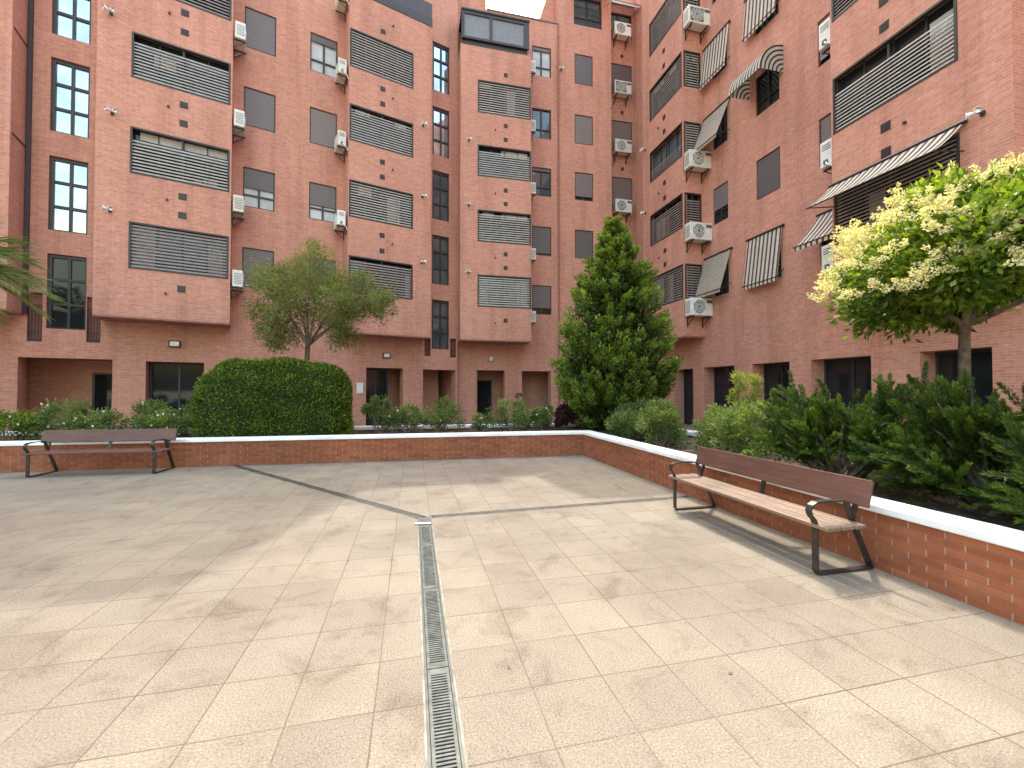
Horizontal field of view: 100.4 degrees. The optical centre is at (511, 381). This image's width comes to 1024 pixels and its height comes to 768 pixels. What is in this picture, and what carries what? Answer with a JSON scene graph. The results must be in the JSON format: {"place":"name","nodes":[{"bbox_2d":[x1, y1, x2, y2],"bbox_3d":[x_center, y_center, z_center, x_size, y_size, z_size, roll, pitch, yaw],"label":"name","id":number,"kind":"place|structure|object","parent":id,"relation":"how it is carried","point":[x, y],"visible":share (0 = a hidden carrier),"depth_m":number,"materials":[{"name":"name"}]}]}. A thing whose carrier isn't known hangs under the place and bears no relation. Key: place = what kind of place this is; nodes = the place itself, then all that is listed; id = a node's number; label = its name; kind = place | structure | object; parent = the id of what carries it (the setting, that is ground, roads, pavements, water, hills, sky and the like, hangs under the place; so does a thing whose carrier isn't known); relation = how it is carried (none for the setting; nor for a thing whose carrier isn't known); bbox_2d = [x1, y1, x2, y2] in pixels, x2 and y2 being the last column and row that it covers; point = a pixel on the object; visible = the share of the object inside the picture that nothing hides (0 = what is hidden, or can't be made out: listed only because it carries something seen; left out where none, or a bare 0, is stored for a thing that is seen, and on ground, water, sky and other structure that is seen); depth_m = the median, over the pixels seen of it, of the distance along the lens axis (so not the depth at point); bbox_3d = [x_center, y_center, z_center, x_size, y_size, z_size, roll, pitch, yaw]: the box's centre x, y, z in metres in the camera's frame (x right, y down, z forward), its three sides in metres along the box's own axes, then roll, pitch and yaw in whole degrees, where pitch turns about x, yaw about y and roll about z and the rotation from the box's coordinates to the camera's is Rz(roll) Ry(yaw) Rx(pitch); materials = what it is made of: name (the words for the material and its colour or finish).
{"place":"outdoors","nodes":[
{"label":"outdoors","id":0,"kind":"place"},
{"bbox_2d":[0,420,1023,767],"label":"pavement","id":1,"kind":"structure","parent":0,"point":[206,616],"depth_m":2.80,"materials":[{"name":"tile"}]},
{"bbox_2d":[19,428,177,476],"bbox_3d":[-7.782,1.334,8.130,2.280,0.807,0.680,0,-1,-10],"label":"park bench","id":2,"kind":"object","parent":1,"relation":"on","point":[110,436],"visible":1,"depth_m":8.20,"materials":[{"name":"brown wood"}]},
{"bbox_2d":[0,0,457,430],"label":"apartment building","id":3,"kind":"structure","parent":1,"relation":"on","point":[162,165],"depth_m":14.25,"materials":[{"name":"brick"}]},
{"bbox_2d":[47,254,86,329],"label":"stair window","id":4,"kind":"structure","parent":3,"relation":"in","point":[69,273],"depth_m":13.02,"materials":[{"name":"black glass"}]},
{"bbox_2d":[49,156,87,234],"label":"stair window","id":5,"kind":"structure","parent":3,"relation":"in","point":[68,200],"depth_m":13.07,"materials":[{"name":"glass"}]},
{"bbox_2d":[51,58,89,138],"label":"stair window","id":6,"kind":"structure","parent":3,"relation":"in","point":[70,95],"depth_m":13.12,"materials":[{"name":"glass"}]},
{"bbox_2d":[53,0,90,44],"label":"stair window","id":7,"kind":"structure","parent":3,"relation":"in","point":[71,18],"depth_m":13.18,"materials":[{"name":"glass"}]},
{"bbox_2d":[92,373,111,426],"bbox_3d":[-13.921,0.779,14.562,0.590,2.150,0.196,0,-1,-20],"label":"door","id":8,"kind":"structure","parent":3,"relation":"in","point":[101,382],"depth_m":14.54,"materials":[{"name":"black glass"}]},
{"bbox_2d":[149,363,203,428],"bbox_3d":[-11.546,0.618,14.800,1.540,2.480,0.553,0,-1,-13],"label":"door","id":9,"kind":"structure","parent":3,"relation":"in","point":[173,383],"depth_m":14.74,"materials":[{"name":"black glass"}]},
{"bbox_2d":[128,221,228,278],"bbox_3d":[-10.598,-4.142,13.676,2.463,1.432,0.988,0,-1,-13],"label":"gallery window","id":10,"kind":"structure","parent":3,"relation":"in","point":[151,247],"depth_m":13.62,"materials":[{"name":"grey metal"}]},
{"bbox_2d":[130,126,229,191],"bbox_3d":[-10.598,-7.062,13.727,2.463,1.432,0.988,0,-1,-13],"label":"gallery window","id":11,"kind":"structure","parent":3,"relation":"in","point":[157,155],"depth_m":13.68,"materials":[{"name":"grey metal"}]},
{"bbox_2d":[131,31,230,104],"bbox_3d":[-10.598,-10.001,13.778,2.463,1.412,0.988,0,-1,-13],"label":"gallery window","id":12,"kind":"structure","parent":3,"relation":"in","point":[152,62],"depth_m":13.73,"materials":[{"name":"grey metal"}]},
{"bbox_2d":[176,0,231,20],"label":"gallery window","id":13,"kind":"structure","parent":3,"relation":"in","point":[221,8],"depth_m":14.22,"materials":[{"name":"grey metal"}]},
{"bbox_2d":[242,247,273,289],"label":"window","id":14,"kind":"structure","parent":3,"relation":"in","point":[254,253],"depth_m":15.51,"materials":[{"name":"grey glass"}]},
{"bbox_2d":[243,167,274,211],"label":"window","id":15,"kind":"structure","parent":3,"relation":"in","point":[258,186],"depth_m":15.64,"materials":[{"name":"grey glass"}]},
{"bbox_2d":[244,87,274,132],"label":"window","id":16,"kind":"structure","parent":3,"relation":"in","point":[259,107],"depth_m":15.67,"materials":[{"name":"grey glass"}]},
{"bbox_2d":[245,7,275,56],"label":"window","id":17,"kind":"structure","parent":3,"relation":"in","point":[260,27],"depth_m":15.73,"materials":[{"name":"grey plastic"}]},
{"bbox_2d":[309,182,335,222],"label":"window","id":18,"kind":"structure","parent":3,"relation":"in","point":[322,198],"depth_m":16.75,"materials":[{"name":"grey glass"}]},
{"bbox_2d":[310,107,336,148],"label":"window","id":19,"kind":"structure","parent":3,"relation":"in","point":[323,125],"depth_m":16.78,"materials":[{"name":"grey plastic"}]},
{"bbox_2d":[310,32,336,77],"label":"window","id":20,"kind":"structure","parent":3,"relation":"in","point":[323,51],"depth_m":16.86,"materials":[{"name":"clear glass"}]},
{"bbox_2d":[366,369,387,425],"bbox_3d":[-5.884,0.690,18.346,1.055,2.460,0.352,0,-1,-15],"label":"door","id":21,"kind":"structure","parent":3,"relation":"in","point":[376,379],"depth_m":18.39,"materials":[{"name":"black glass"}]},
{"bbox_2d":[348,255,412,299],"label":"gallery window","id":22,"kind":"structure","parent":3,"relation":"in","point":[400,275],"depth_m":17.11,"materials":[{"name":"grey metal"}]},
{"bbox_2d":[349,179,412,228],"bbox_3d":[-5.197,-7.004,16.998,2.434,1.432,0.979,0,-1,-13],"label":"gallery window","id":23,"kind":"structure","parent":3,"relation":"in","point":[367,201],"depth_m":16.96,"materials":[{"name":"grey metal"}]},
{"bbox_2d":[349,103,412,157],"bbox_3d":[-5.197,-9.944,17.049,2.434,1.412,0.979,0,-1,-13],"label":"gallery window","id":24,"kind":"structure","parent":3,"relation":"in","point":[365,127],"depth_m":17.01,"materials":[{"name":"grey metal"}]},
{"bbox_2d":[350,27,413,88],"bbox_3d":[-5.197,-12.849,17.100,2.434,1.482,0.979,0,-1,-13],"label":"gallery window","id":25,"kind":"structure","parent":3,"relation":"in","point":[367,55],"depth_m":17.07,"materials":[{"name":"grey metal"}]},
{"bbox_2d":[432,300,447,348],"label":"stair window","id":26,"kind":"structure","parent":3,"relation":"in","point":[439,308],"depth_m":19.26,"materials":[{"name":"black glass"}]},
{"bbox_2d":[432,235,447,284],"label":"stair window","id":27,"kind":"structure","parent":3,"relation":"in","point":[439,244],"depth_m":19.32,"materials":[{"name":"black glass"}]},
{"bbox_2d":[432,170,448,221],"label":"stair window","id":28,"kind":"structure","parent":3,"relation":"in","point":[440,181],"depth_m":19.37,"materials":[{"name":"black glass"}]},
{"bbox_2d":[432,107,448,158],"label":"stair window","id":29,"kind":"structure","parent":3,"relation":"in","point":[440,146],"depth_m":19.41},
{"bbox_2d":[433,42,448,94],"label":"stair window","id":30,"kind":"structure","parent":3,"relation":"in","point":[440,53],"depth_m":19.47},
{"bbox_2d":[231,465,425,518],"bbox_3d":[-3.461,1.725,7.101,5.913,0.018,0.149,-1,-1,38],"label":"drain channel","id":31,"kind":"object","parent":1,"relation":"on","point":[370,503],"visible":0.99,"depth_m":6.45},
{"bbox_2d":[417,525,467,767],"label":"drain channel","id":32,"kind":"object","parent":1,"relation":"on","point":[444,738],"visible":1,"depth_m":2.39,"materials":[{"name":"metal"}]},
{"bbox_2d":[0,422,1023,625],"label":"planter","id":33,"kind":"object","parent":1,"relation":"on","point":[951,550],"visible":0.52,"depth_m":6.63,"materials":[{"name":"brick"}]},
{"bbox_2d":[0,408,47,440],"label":"rose bush","id":34,"kind":"object","parent":33,"relation":"on","point":[20,418],"visible":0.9,"depth_m":9.11,"materials":[{"name":"green plant"}]},
{"bbox_2d":[0,221,69,332],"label":"palm tree","id":35,"kind":"object","parent":33,"relation":"on","point":[6,253],"visible":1,"depth_m":9.78,"materials":[{"name":"green plant"}]},
{"bbox_2d":[20,397,112,440],"bbox_3d":[-10.041,0.873,9.565,1.320,1.060,1.279,0,-1,13],"label":"rose bush","id":36,"kind":"object","parent":33,"relation":"on","point":[45,418],"visible":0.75,"depth_m":9.36,"materials":[{"name":"green plant"}]},
{"bbox_2d":[56,406,133,429],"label":"rose bush","id":37,"kind":"object","parent":33,"relation":"on","point":[77,424],"visible":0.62,"depth_m":9.44,"materials":[{"name":"green plant"}]},
{"bbox_2d":[128,398,172,428],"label":"rose bush","id":38,"kind":"object","parent":33,"relation":"on","point":[147,407],"visible":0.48,"depth_m":10.09,"materials":[{"name":"green plant"}]},
{"bbox_2d":[131,410,188,437],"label":"rose bush","id":39,"kind":"object","parent":33,"relation":"on","point":[152,422],"visible":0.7,"depth_m":9.61,"materials":[{"name":"green plant"}]},
{"bbox_2d":[188,355,354,436],"bbox_3d":[-5.608,0.383,10.286,3.433,1.999,2.024,0,-1,-13],"label":"clipped hedge","id":40,"kind":"object","parent":33,"relation":"on","point":[271,396],"visible":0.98,"depth_m":9.53,"materials":[{"name":"green plant"}]},
{"bbox_2d":[236,234,401,361],"bbox_3d":[-4.871,-1.182,11.229,3.892,5.256,3.754,0,-1,-13],"label":"olive tree","id":41,"kind":"object","parent":33,"relation":"on","point":[374,302],"visible":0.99,"depth_m":10.71,"materials":[{"name":"green plant"}]},
{"bbox_2d":[360,394,400,433],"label":"rose bush","id":42,"kind":"object","parent":33,"relation":"on","point":[368,409],"visible":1,"depth_m":11.04,"materials":[{"name":"green plant"}]},
{"bbox_2d":[389,401,425,433],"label":"rose bush","id":43,"kind":"object","parent":33,"relation":"on","point":[414,419],"visible":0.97,"depth_m":11.11,"materials":[{"name":"green plant"}]},
{"bbox_2d":[420,394,466,432],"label":"rose bush","id":44,"kind":"object","parent":33,"relation":"on","point":[448,410],"visible":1,"depth_m":11.25,"materials":[{"name":"green plant"}]},
{"bbox_2d":[483,394,533,431],"bbox_3d":[-0.071,0.880,11.582,1.399,1.069,1.184,0,-1,-13],"label":"rose bush","id":45,"kind":"object","parent":33,"relation":"on","point":[516,416],"visible":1,"depth_m":11.65,"materials":[{"name":"green plant"}]},
{"bbox_2d":[547,214,684,430],"bbox_3d":[2.843,-1.627,11.973,3.709,6.175,3.494,0,-1,-13],"label":"evergreen tree","id":46,"kind":"object","parent":33,"relation":"on","point":[613,271],"visible":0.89,"depth_m":11.41,"materials":[{"name":"green plant"}]},
{"bbox_2d":[604,409,650,440],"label":"rose bush","id":47,"kind":"object","parent":33,"relation":"on","point":[616,423],"visible":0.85,"depth_m":9.82,"materials":[{"name":"green plant"}]},
{"bbox_2d":[633,405,690,448],"bbox_3d":[3.068,0.918,8.797,1.090,0.896,1.122,0,-1,14],"label":"rose bush","id":48,"kind":"object","parent":33,"relation":"on","point":[655,417],"visible":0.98,"depth_m":8.62,"materials":[{"name":"green plant"}]},
{"bbox_2d":[689,401,767,455],"bbox_3d":[3.647,0.833,7.335,1.147,1.015,1.233,0,-1,-13],"label":"rose bush","id":49,"kind":"object","parent":33,"relation":"on","point":[703,437],"visible":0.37,"depth_m":7.37,"materials":[{"name":"green plant"}]},
{"bbox_2d":[725,369,771,447],"bbox_3d":[4.455,0.555,8.132,0.811,1.588,0.811,0,-1,-13],"label":"nandina shrub","id":50,"kind":"object","parent":33,"relation":"on","point":[737,376],"visible":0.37,"depth_m":7.99,"materials":[{"name":"green plant"}]},
{"bbox_2d":[707,398,793,463],"bbox_3d":[3.729,0.789,6.685,1.070,1.076,1.227,1,-1,-41],"label":"rose bush","id":51,"kind":"object","parent":33,"relation":"on","point":[727,422],"visible":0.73,"depth_m":6.59,"materials":[{"name":"green plant"}]},
{"bbox_2d":[727,370,918,478],"bbox_3d":[3.990,0.566,5.232,2.414,1.478,2.125,0,-1,-13],"label":"juniper shrub","id":52,"kind":"object","parent":33,"relation":"on","point":[830,429],"visible":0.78,"depth_m":4.99,"materials":[{"name":"green plant"}]},
{"bbox_2d":[806,148,1023,505],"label":"privet tree","id":53,"kind":"object","parent":33,"relation":"on","point":[923,271],"visible":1,"depth_m":4.07,"materials":[{"name":"green plant"}]},
{"bbox_2d":[840,360,1023,518],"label":"juniper shrub","id":54,"kind":"object","parent":33,"relation":"on","point":[943,444],"visible":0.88,"depth_m":3.91,"materials":[{"name":"green plant"}]},
{"bbox_2d":[935,400,1023,526],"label":"juniper shrub","id":55,"kind":"object","parent":33,"relation":"on","point":[1011,501],"visible":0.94,"depth_m":3.41,"materials":[{"name":"green plant"}]},
{"bbox_2d":[457,0,634,422],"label":"apartment building","id":56,"kind":"structure","parent":1,"relation":"on","point":[563,159],"depth_m":20.97,"materials":[{"name":"brick"}]},
{"bbox_2d":[477,380,491,419],"bbox_3d":[-1.511,0.954,21.712,0.970,2.050,0.060,0,-1,-13],"label":"door","id":57,"kind":"structure","parent":56,"relation":"in","point":[484,387],"depth_m":21.75,"materials":[{"name":"black glass"}]},
{"bbox_2d":[477,274,530,308],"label":"gallery window","id":58,"kind":"structure","parent":56,"relation":"in","point":[493,290],"depth_m":19.33,"materials":[{"name":"grey metal"}]},
{"bbox_2d":[478,209,530,244],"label":"gallery window","id":59,"kind":"structure","parent":56,"relation":"in","point":[493,226],"depth_m":19.40,"materials":[{"name":"grey metal"}]},
{"bbox_2d":[478,144,530,181],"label":"gallery window","id":60,"kind":"structure","parent":56,"relation":"in","point":[495,163],"depth_m":19.46,"materials":[{"name":"grey metal"}]},
{"bbox_2d":[478,79,530,119],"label":"gallery window","id":61,"kind":"structure","parent":56,"relation":"in","point":[495,98],"depth_m":19.50,"materials":[{"name":"grey metal"}]},
{"bbox_2d":[532,285,550,314],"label":"window","id":62,"kind":"structure","parent":56,"relation":"in","point":[541,295],"depth_m":21.04,"materials":[{"name":"grey glass"}]},
{"bbox_2d":[532,226,550,255],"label":"window","id":63,"kind":"structure","parent":56,"relation":"in","point":[541,236],"depth_m":21.08,"materials":[{"name":"grey glass"}]},
{"bbox_2d":[532,167,550,196],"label":"window","id":64,"kind":"structure","parent":56,"relation":"in","point":[540,176],"depth_m":21.19,"materials":[{"name":"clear glass"}]},
{"bbox_2d":[532,108,550,139],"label":"window","id":65,"kind":"structure","parent":56,"relation":"in","point":[542,117],"depth_m":21.26,"materials":[{"name":"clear glass"}]},
{"bbox_2d":[532,46,550,77],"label":"window","id":66,"kind":"structure","parent":56,"relation":"in","point":[542,56],"depth_m":21.30,"materials":[{"name":"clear glass"}]},
{"bbox_2d":[575,54,591,85],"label":"window","id":67,"kind":"structure","parent":56,"relation":"in","point":[583,64],"depth_m":21.74,"materials":[{"name":"grey plastic"}]},
{"bbox_2d":[575,230,592,258],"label":"window","id":68,"kind":"structure","parent":56,"relation":"in","point":[583,239],"depth_m":21.58,"materials":[{"name":"grey glass"}]},
{"bbox_2d":[575,172,592,201],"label":"window","id":69,"kind":"structure","parent":56,"relation":"in","point":[583,182],"depth_m":21.65,"materials":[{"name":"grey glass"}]},
{"bbox_2d":[575,115,592,145],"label":"window","id":70,"kind":"structure","parent":56,"relation":"in","point":[583,124],"depth_m":21.69,"materials":[{"name":"grey plastic"}]},
{"bbox_2d":[574,0,600,28],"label":"window","id":71,"kind":"structure","parent":56,"relation":"in","point":[591,20],"depth_m":22.00,"materials":[{"name":"black glass"}]},
{"bbox_2d":[431,496,690,517],"bbox_3d":[0.809,1.703,5.833,3.763,0.018,0.106,0,-1,-15],"label":"drain channel","id":72,"kind":"object","parent":1,"relation":"on","point":[540,508],"visible":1,"depth_m":5.74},
{"bbox_2d":[668,446,873,574],"bbox_3d":[2.644,1.274,4.723,0.680,0.807,2.280,0,-1,-13],"label":"park bench","id":73,"kind":"object","parent":1,"relation":"on","point":[855,492],"visible":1,"depth_m":4.23,"materials":[{"name":"wood"}]},
{"bbox_2d":[486,0,544,18],"label":"sky","id":74,"kind":"structure","parent":0,"point":[531,8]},
{"bbox_2d":[633,0,1023,466],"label":"apartment building","id":75,"kind":"structure","parent":0,"point":[884,79],"depth_m":13.15,"materials":[{"name":"brick"}]},
{"bbox_2d":[649,51,681,121],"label":"gallery window","id":76,"kind":"structure","parent":75,"relation":"in","point":[671,83],"depth_m":18.70,"materials":[{"name":"grey metal"}]},
{"bbox_2d":[650,193,682,246],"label":"gallery window","id":77,"kind":"structure","parent":75,"relation":"in","point":[670,220],"depth_m":18.59,"materials":[{"name":"grey metal"}]},
{"bbox_2d":[649,0,685,57],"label":"gallery window","id":78,"kind":"structure","parent":75,"relation":"in","point":[671,12],"depth_m":18.99,"materials":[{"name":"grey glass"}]},
{"bbox_2d":[650,122,686,182],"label":"gallery window","id":79,"kind":"structure","parent":75,"relation":"in","point":[670,152],"depth_m":18.67,"materials":[{"name":"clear glass"}]},
{"bbox_2d":[651,264,687,306],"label":"gallery window","id":80,"kind":"structure","parent":75,"relation":"in","point":[671,282],"depth_m":18.33,"materials":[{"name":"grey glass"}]},
{"bbox_2d":[684,369,692,423],"bbox_3d":[8.099,0.697,19.014,0.060,2.470,1.330,0,-1,-13],"label":"door","id":81,"kind":"structure","parent":75,"relation":"in","point":[688,374],"depth_m":19.39,"materials":[{"name":"black glass"}]},
{"bbox_2d":[683,50,700,88],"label":"gallery window","id":82,"kind":"structure","parent":75,"relation":"in","point":[691,63],"depth_m":17.62,"materials":[{"name":"grey metal"}]},
{"bbox_2d":[684,192,701,223],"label":"gallery window","id":83,"kind":"structure","parent":75,"relation":"in","point":[692,198],"depth_m":17.53,"materials":[{"name":"grey metal"}]},
{"bbox_2d":[685,263,701,298],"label":"gallery window","id":84,"kind":"structure","parent":75,"relation":"in","point":[694,271],"depth_m":17.45,"materials":[{"name":"grey metal"}]},
{"bbox_2d":[683,4,709,43],"bbox_3d":[7.549,-14.542,17.393,1.099,1.112,0.495,0,-1,-13],"label":"air conditioner","id":85,"kind":"object","parent":75,"relation":"attached to","point":[696,18],"visible":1,"depth_m":17.21,"materials":[{"name":"white plastic"}]},
{"bbox_2d":[684,149,710,183],"bbox_3d":[7.549,-8.703,17.291,1.099,1.112,0.495,0,-1,-13],"label":"air conditioner","id":86,"kind":"object","parent":75,"relation":"attached to","point":[697,161],"visible":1,"depth_m":17.10,"materials":[{"name":"white plastic"}]},
{"bbox_2d":[685,221,711,253],"bbox_3d":[7.549,-5.794,17.240,1.099,1.112,0.495,0,-1,-13],"label":"air conditioner","id":87,"kind":"object","parent":75,"relation":"attached to","point":[697,232],"visible":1,"depth_m":17.04,"materials":[{"name":"white plastic"}]},
{"bbox_2d":[685,298,712,327],"bbox_3d":[7.549,-2.764,17.187,1.099,1.112,0.495,0,-1,-13],"label":"air conditioner","id":88,"kind":"object","parent":75,"relation":"attached to","point":[699,307],"visible":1,"depth_m":16.98,"materials":[{"name":"white plastic"}]},
{"bbox_2d":[694,97,730,150],"bbox_3d":[7.795,-9.981,16.772,0.685,1.645,1.520,0,-1,-13],"label":"awning","id":89,"kind":"object","parent":75,"relation":"attached to","point":[710,126],"visible":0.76,"depth_m":16.68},
{"bbox_2d":[694,247,732,297],"bbox_3d":[7.852,-4.197,16.695,0.566,1.715,1.540,0,-1,-13],"label":"awning","id":90,"kind":"object","parent":75,"relation":"attached to","point":[712,274],"visible":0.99,"depth_m":16.63,"materials":[{"name":"fabric"}]},
{"bbox_2d":[699,20,730,89],"bbox_3d":[7.992,-12.830,16.868,0.289,1.745,1.520,0,-1,-13],"label":"awning","id":91,"kind":"object","parent":75,"relation":"attached to","point":[714,51],"visible":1,"depth_m":16.82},
{"bbox_2d":[714,181,727,224],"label":"window","id":92,"kind":"structure","parent":75,"relation":"in","point":[721,193],"depth_m":16.70,"materials":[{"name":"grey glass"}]},
{"bbox_2d":[714,367,734,409],"bbox_3d":[8.604,0.659,16.852,0.060,2.470,1.710,0,-1,-13],"label":"door","id":93,"kind":"structure","parent":75,"relation":"in","point":[722,380],"depth_m":17.22,"materials":[{"name":"black glass"}]},
{"bbox_2d":[728,45,782,100],"bbox_3d":[8.215,-10.479,14.445,0.932,0.928,1.420,0,-1,-13],"label":"awning","id":94,"kind":"object","parent":75,"relation":"attached to","point":[770,58],"visible":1,"depth_m":13.87,"materials":[{"name":"fabric"}]},
{"bbox_2d":[742,0,778,43],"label":"awning","id":95,"kind":"object","parent":75,"relation":"attached to","point":[757,13],"visible":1,"depth_m":14.83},
{"bbox_2d":[742,223,784,289],"bbox_3d":[8.499,-4.170,14.499,0.309,1.845,1.570,0,-1,-13],"label":"awning","id":96,"kind":"object","parent":75,"relation":"attached to","point":[762,258],"visible":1,"depth_m":14.43,"materials":[{"name":"fabric"}]},
{"bbox_2d":[756,69,778,115],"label":"window","id":97,"kind":"structure","parent":75,"relation":"in","point":[767,85],"depth_m":14.55,"materials":[{"name":"black glass"}]},
{"bbox_2d":[757,147,779,199],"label":"window","id":98,"kind":"structure","parent":75,"relation":"in","point":[768,168],"depth_m":14.47,"materials":[{"name":"grey plastic"}]},
{"bbox_2d":[764,363,789,433],"bbox_3d":[9.167,0.617,14.437,0.060,2.470,1.530,0,-1,-13],"label":"door","id":99,"kind":"structure","parent":75,"relation":"in","point":[775,375],"depth_m":14.75,"materials":[{"name":"black glass"}]},
{"bbox_2d":[793,208,832,251],"bbox_3d":[8.749,-4.360,11.926,0.985,1.195,1.240,0,-1,-13],"label":"awning","id":100,"kind":"object","parent":75,"relation":"attached to","point":[820,230],"visible":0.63,"depth_m":12.05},
{"bbox_2d":[824,357,870,412],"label":"window","id":101,"kind":"structure","parent":75,"relation":"in","point":[842,376],"depth_m":12.30,"materials":[{"name":"black glass"}]},
{"bbox_2d":[806,119,967,209],"bbox_3d":[8.214,-4.771,9.641,0.862,0.732,2.820,0,-1,-13],"label":"awning","id":102,"kind":"object","parent":75,"relation":"attached to","point":[916,151],"visible":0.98,"depth_m":9.36,"materials":[{"name":"fabric"}]},
{"bbox_2d":[832,0,957,134],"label":"gallery window","id":103,"kind":"structure","parent":75,"relation":"in","point":[931,45],"depth_m":9.69,"materials":[{"name":"grey metal"}]},
{"bbox_2d":[834,132,959,244],"bbox_3d":[8.719,-4.220,9.780,0.217,1.452,2.590,0,-1,-13],"label":"gallery window","id":104,"kind":"structure","parent":75,"relation":"in","point":[861,201],"depth_m":9.97,"materials":[{"name":"grey metal"}]},
{"bbox_2d":[935,349,992,407],"bbox_3d":[10.303,0.532,9.569,0.060,2.470,1.290,0,-1,-13],"label":"window","id":105,"kind":"structure","parent":75,"relation":"in","point":[946,363],"depth_m":9.49,"materials":[{"name":"black glass"}]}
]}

